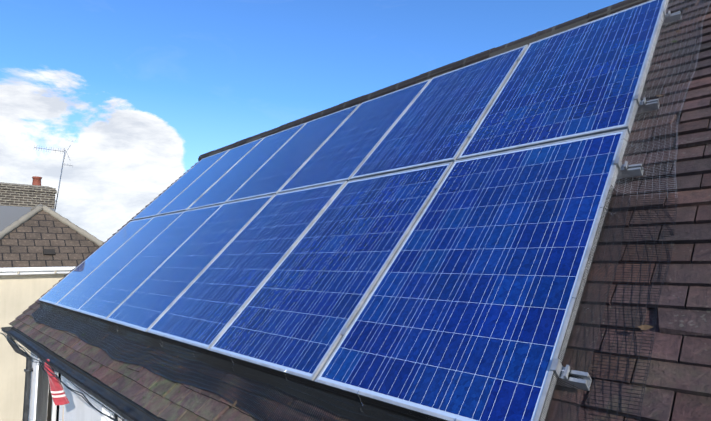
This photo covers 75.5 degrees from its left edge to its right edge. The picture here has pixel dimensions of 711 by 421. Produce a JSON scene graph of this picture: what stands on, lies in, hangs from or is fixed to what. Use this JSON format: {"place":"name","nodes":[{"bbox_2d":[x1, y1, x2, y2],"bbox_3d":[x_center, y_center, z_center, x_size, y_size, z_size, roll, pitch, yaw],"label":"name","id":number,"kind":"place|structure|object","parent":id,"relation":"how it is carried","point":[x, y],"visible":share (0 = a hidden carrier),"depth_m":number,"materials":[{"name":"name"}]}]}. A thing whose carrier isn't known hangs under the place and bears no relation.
{"place":"outdoors","nodes":[
{"label":"outdoors","id":0,"kind":"place"},
{"bbox_2d":[0,0,623,241],"label":"sky","id":1,"kind":"structure","parent":0,"point":[141,90],"materials":[{"name":"blue"}]},
{"label":"ground","id":2,"kind":"structure","parent":0,"visible":0},
{"bbox_2d":[0,204,103,420],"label":"neighbour house","id":3,"kind":"structure","parent":2,"relation":"on","point":[44,249],"depth_m":11.99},
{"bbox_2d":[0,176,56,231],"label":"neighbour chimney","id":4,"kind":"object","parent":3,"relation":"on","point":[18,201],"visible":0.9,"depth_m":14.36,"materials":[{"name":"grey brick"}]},
{"bbox_2d":[34,144,71,210],"bbox_3d":[-9.883,-0.785,15.112,1.104,2.941,0.694,1,-6,-11],"label":"television antenna","id":5,"kind":"object","parent":4,"relation":"attached to","point":[41,148],"visible":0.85,"depth_m":15.23,"materials":[{"name":"grey metal"}]},
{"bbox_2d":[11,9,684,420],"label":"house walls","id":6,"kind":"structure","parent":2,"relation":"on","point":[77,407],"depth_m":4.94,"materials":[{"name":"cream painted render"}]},
{"bbox_2d":[34,360,126,420],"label":"windows","id":7,"kind":"structure","parent":6,"relation":"attached to","point":[41,397],"depth_m":6.11,"materials":[{"name":"white plastic"}]},
{"bbox_2d":[1,326,164,420],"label":"gutter and pipes","id":8,"kind":"object","parent":6,"relation":"attached to","point":[125,410],"visible":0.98,"depth_m":3.95,"materials":[{"name":"black plastic"}]},
{"bbox_2d":[44,359,69,420],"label":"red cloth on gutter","id":9,"kind":"object","parent":8,"relation":"attached to","point":[58,394],"visible":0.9,"depth_m":4.55,"materials":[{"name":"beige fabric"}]},
{"bbox_2d":[9,0,710,420],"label":"roof tiles","id":10,"kind":"object","parent":6,"relation":"on","point":[677,378],"visible":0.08,"depth_m":1.86,"materials":[{"name":"brown tile"}]},
{"bbox_2d":[29,8,687,410],"bbox_3d":[-0.779,-0.024,4.387,8.030,3.896,0.038,-7,-53,46],"label":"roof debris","id":11,"kind":"object","parent":10,"relation":"on","point":[235,402],"visible":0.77,"depth_m":2.81,"materials":[{"name":"brown plant"}]},
{"bbox_2d":[39,0,681,420],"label":"solar array","id":12,"kind":"object","parent":10,"relation":"on","point":[425,246],"visible":1,"depth_m":2.75,"materials":[{"name":"glass"}]},
{"bbox_2d":[31,0,710,420],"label":"netting","id":13,"kind":"object","parent":10,"relation":"on","point":[91,328],"visible":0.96,"depth_m":2.15,"materials":[{"name":"plastic"}]},
{"bbox_2d":[198,0,649,160],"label":"ridge tiles","id":14,"kind":"object","parent":10,"relation":"on","point":[572,23],"visible":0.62,"depth_m":4.79,"materials":[{"name":"black tile"}]}
]}

